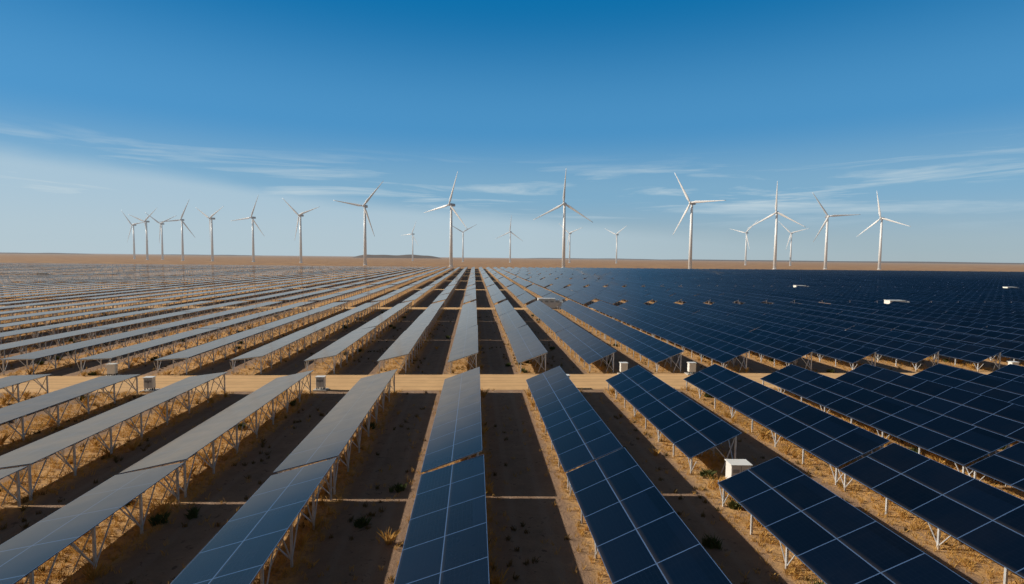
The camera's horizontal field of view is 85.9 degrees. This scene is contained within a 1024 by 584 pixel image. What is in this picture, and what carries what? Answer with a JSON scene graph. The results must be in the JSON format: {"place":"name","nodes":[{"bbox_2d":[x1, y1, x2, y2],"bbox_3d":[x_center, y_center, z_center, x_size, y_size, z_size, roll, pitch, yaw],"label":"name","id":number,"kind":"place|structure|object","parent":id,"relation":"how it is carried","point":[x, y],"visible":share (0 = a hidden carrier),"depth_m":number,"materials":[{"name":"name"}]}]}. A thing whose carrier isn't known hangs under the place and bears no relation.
{"place":"outdoors","nodes":[
{"label":"outdoors","id":0,"kind":"place"},
{"bbox_2d":[0,252,80,253],"bbox_3d":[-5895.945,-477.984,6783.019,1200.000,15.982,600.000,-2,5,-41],"label":"mesa hill","id":1,"kind":"structure","parent":0,"point":[39,253],"depth_m":6638.47,"materials":[{"name":"brown stone"}]},
{"bbox_2d":[164,254,255,255],"bbox_3d":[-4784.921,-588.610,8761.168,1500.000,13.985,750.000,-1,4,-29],"label":"mesa hill","id":2,"kind":"structure","parent":0,"point":[214,255],"depth_m":8534.97,"materials":[{"name":"brown stone"}]},
{"bbox_2d":[352,255,441,258],"bbox_3d":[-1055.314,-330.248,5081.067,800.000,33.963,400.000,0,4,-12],"label":"mesa hill","id":3,"kind":"structure","parent":0,"point":[392,256],"depth_m":4930.72,"materials":[{"name":"brown"}]},
{"bbox_2d":[0,266,991,392],"bbox_3d":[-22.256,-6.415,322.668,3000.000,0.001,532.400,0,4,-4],"label":"service road","id":4,"kind":"structure","parent":0,"point":[403,382],"depth_m":61.36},
{"bbox_2d":[36,272,52,277],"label":"inverter station","id":5,"kind":"object","parent":4,"relation":"on","point":[41,273],"visible":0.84,"depth_m":306.26,"materials":[{"name":"white metal"}]},
{"bbox_2d":[106,363,121,375],"bbox_3d":[-45.276,8.840,62.306,1.350,1.460,1.100,0,4,-6],"label":"electrical cabinet","id":6,"kind":"object","parent":4,"relation":"on","point":[112,369],"visible":0.89,"depth_m":62.04,"materials":[{"name":"white metal"}]},
{"bbox_2d":[140,376,159,391],"bbox_3d":[-36.791,9.331,55.855,1.350,1.460,1.100,0,4,-6],"label":"electrical cabinet","id":7,"kind":"object","parent":4,"relation":"on","point":[150,382],"visible":0.99,"depth_m":55.58,"materials":[{"name":"white metal"}]},
{"bbox_2d":[313,375,328,390],"bbox_3d":[-19.790,9.440,56.957,1.350,1.460,1.100,0,4,-2],"label":"electrical cabinet","id":8,"kind":"object","parent":4,"relation":"on","point":[320,382],"visible":1,"depth_m":56.66,"materials":[{"name":"white metal"}]},
{"bbox_2d":[537,298,563,308],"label":"inverter station","id":9,"kind":"object","parent":4,"relation":"on","point":[552,303],"visible":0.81,"depth_m":150.11,"materials":[{"name":"white metal"}]},
{"bbox_2d":[617,362,627,373],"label":"electrical cabinet","id":10,"kind":"object","parent":4,"relation":"on","point":[623,366],"visible":0.73,"depth_m":65.93,"materials":[{"name":"white metal"}]},
{"bbox_2d":[684,362,695,374],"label":"electrical cabinet","id":11,"kind":"object","parent":4,"relation":"on","point":[691,368],"visible":0.94,"depth_m":66.49,"materials":[{"name":"white metal"}]},
{"bbox_2d":[884,300,909,303],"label":"inverter station","id":12,"kind":"object","parent":4,"relation":"on","point":[887,301],"visible":0.3,"depth_m":156.99,"materials":[{"name":"white metal"}]},
{"bbox_2d":[1007,361,1019,364],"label":"electrical cabinet","id":13,"kind":"object","parent":4,"relation":"on","point":[1013,362],"visible":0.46,"depth_m":69.25,"materials":[{"name":"white metal"}]},
{"bbox_2d":[0,387,1021,583],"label":"dry grass","id":14,"kind":"structure","parent":0,"point":[282,557],"depth_m":33.71,"materials":[{"name":"beige plant"}]},
{"bbox_2d":[0,253,1023,583],"bbox_3d":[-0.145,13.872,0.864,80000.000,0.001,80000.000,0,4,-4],"label":"ground","id":15,"kind":"structure","parent":0,"point":[526,499],"depth_m":40.92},
{"bbox_2d":[123,213,142,258],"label":"wind turbine","id":16,"kind":"object","parent":15,"relation":"on","point":[133,225],"visible":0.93,"depth_m":1454.81,"materials":[{"name":"white metal"}]},
{"bbox_2d":[128,208,156,259],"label":"wind turbine","id":17,"kind":"object","parent":15,"relation":"on","point":[145,223],"visible":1,"depth_m":1293.88,"materials":[{"name":"white metal"}]},
{"bbox_2d":[146,213,176,259],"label":"wind turbine","id":18,"kind":"object","parent":15,"relation":"on","point":[162,252],"visible":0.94,"depth_m":1384.54,"materials":[{"name":"white metal"}]},
{"bbox_2d":[161,201,194,260],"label":"wind turbine","id":19,"kind":"object","parent":15,"relation":"on","point":[182,241],"visible":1,"depth_m":1217.44,"materials":[{"name":"white metal"}]},
{"bbox_2d":[198,208,220,260],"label":"wind turbine","id":20,"kind":"object","parent":15,"relation":"on","point":[212,250],"visible":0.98,"depth_m":1161.75,"materials":[{"name":"white metal"}]},
{"bbox_2d":[232,197,264,261],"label":"wind turbine","id":21,"kind":"object","parent":15,"relation":"on","point":[253,250],"visible":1,"depth_m":1120.11,"materials":[{"name":"white metal"}]},
{"bbox_2d":[283,199,319,262],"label":"wind turbine","id":22,"kind":"object","parent":15,"relation":"on","point":[301,214],"visible":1,"depth_m":1043.83,"materials":[{"name":"white metal"}]},
{"bbox_2d":[333,180,383,264],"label":"wind turbine","id":23,"kind":"object","parent":15,"relation":"on","point":[365,241],"visible":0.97,"depth_m":836.66,"materials":[{"name":"white metal"}]},
{"bbox_2d":[406,220,417,260],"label":"wind turbine","id":24,"kind":"object","parent":15,"relation":"on","point":[412,233],"visible":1,"depth_m":1848.54,"materials":[{"name":"white metal"}]},
{"bbox_2d":[424,171,466,266],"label":"wind turbine","id":25,"kind":"object","parent":15,"relation":"on","point":[451,240],"visible":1,"depth_m":801.99,"materials":[{"name":"white metal"}]},
{"bbox_2d":[453,224,476,261],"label":"wind turbine","id":26,"kind":"object","parent":15,"relation":"on","point":[463,242],"visible":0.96,"depth_m":1676.70,"materials":[{"name":"white metal"}]},
{"bbox_2d":[8,311,1005,583],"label":"desert shrubs","id":27,"kind":"object","parent":15,"relation":"on","point":[710,541],"visible":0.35,"depth_m":32.58,"materials":[{"name":"plant"}]},
{"bbox_2d":[0,263,1014,583],"bbox_3d":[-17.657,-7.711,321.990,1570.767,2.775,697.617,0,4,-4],"label":"panel racks","id":28,"kind":"object","parent":15,"relation":"on","point":[272,413],"visible":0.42,"depth_m":68.19,"materials":[{"name":"metal"}]},
{"bbox_2d":[0,329,937,479],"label":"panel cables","id":29,"kind":"object","parent":28,"relation":"on","point":[118,382],"visible":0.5,"depth_m":53.42,"materials":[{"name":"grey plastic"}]},
{"bbox_2d":[0,263,1023,583],"bbox_3d":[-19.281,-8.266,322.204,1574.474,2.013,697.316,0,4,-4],"label":"solar panels","id":30,"kind":"object","parent":28,"relation":"on","point":[640,531],"visible":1,"depth_m":42.59,"materials":[{"name":"blue glass"}]},
{"bbox_2d":[498,215,520,261],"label":"wind turbine","id":31,"kind":"object","parent":15,"relation":"on","point":[510,241],"visible":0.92,"depth_m":1617.11,"materials":[{"name":"white metal"}]},
{"bbox_2d":[0,307,1019,583],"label":"desert shrubs","id":32,"kind":"object","parent":15,"relation":"on","point":[262,445],"visible":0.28,"depth_m":37.60,"materials":[{"name":"green plant"}]},
{"bbox_2d":[0,318,1023,583],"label":"desert shrubs","id":33,"kind":"object","parent":15,"relation":"on","point":[388,540],"visible":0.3,"depth_m":40.03,"materials":[{"name":"green plant"}]},
{"bbox_2d":[534,173,591,267],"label":"wind turbine","id":34,"kind":"object","parent":15,"relation":"on","point":[564,204],"visible":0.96,"depth_m":770.32,"materials":[{"name":"white metal"}]},
{"bbox_2d":[565,227,582,262],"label":"wind turbine","id":35,"kind":"object","parent":15,"relation":"on","point":[569,241],"visible":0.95,"depth_m":1678.92,"materials":[{"name":"white metal"}]},
{"bbox_2d":[606,226,625,262],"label":"wind turbine","id":36,"kind":"object","parent":15,"relation":"on","point":[616,241],"visible":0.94,"depth_m":1734.48,"materials":[{"name":"white metal"}]},
{"bbox_2d":[673,174,725,268],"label":"wind turbine","id":37,"kind":"object","parent":15,"relation":"on","point":[692,203],"visible":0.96,"depth_m":742.03,"materials":[{"name":"white metal"}]},
{"bbox_2d":[725,459,752,478],"bbox_3d":[13.756,11.154,33.486,1.700,1.660,1.350,1,4,0],"label":"electrical cabinet","id":38,"kind":"object","parent":15,"relation":"on","point":[735,466],"visible":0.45,"depth_m":33.14,"materials":[{"name":"white metal"}]},
{"bbox_2d":[732,220,757,264],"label":"wind turbine","id":39,"kind":"object","parent":15,"relation":"on","point":[746,232],"visible":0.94,"depth_m":1532.63,"materials":[{"name":"white metal"}]},
{"bbox_2d":[747,181,804,268],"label":"wind turbine","id":40,"kind":"object","parent":15,"relation":"on","point":[775,242],"visible":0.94,"depth_m":874.44,"materials":[{"name":"white metal"}]},
{"bbox_2d":[780,223,808,265],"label":"wind turbine","id":41,"kind":"object","parent":15,"relation":"on","point":[791,233],"visible":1,"depth_m":1530.04,"materials":[{"name":"white metal"}]},
{"bbox_2d":[812,192,860,268],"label":"wind turbine","id":42,"kind":"object","parent":15,"relation":"on","point":[827,216],"visible":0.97,"depth_m":942.56,"materials":[{"name":"white metal"}]},
{"bbox_2d":[858,194,910,268],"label":"wind turbine","id":43,"kind":"object","parent":15,"relation":"on","point":[880,242],"visible":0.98,"depth_m":967.82,"materials":[{"name":"white metal"}]},
{"bbox_2d":[0,307,1023,375],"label":"dry grass","id":44,"kind":"structure","parent":0,"point":[326,361],"depth_m":77.05,"materials":[{"name":"beige plant"}]},
{"bbox_2d":[0,0,1023,262],"label":"sky","id":45,"kind":"structure","parent":0,"point":[109,109],"materials":[{"name":"blue"}]},
{"bbox_2d":[522,258,656,259],"bbox_3d":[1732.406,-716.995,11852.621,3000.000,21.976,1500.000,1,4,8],"label":"mesa hill","id":46,"kind":"structure","parent":0,"point":[590,258],"depth_m":11366.33,"materials":[{"name":"brown"}]},
{"bbox_2d":[671,259,1023,263],"bbox_3d":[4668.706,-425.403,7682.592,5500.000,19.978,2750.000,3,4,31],"label":"mesa hill","id":47,"kind":"structure","parent":0,"point":[856,261],"depth_m":6809.59,"materials":[{"name":"brown"}]}
]}

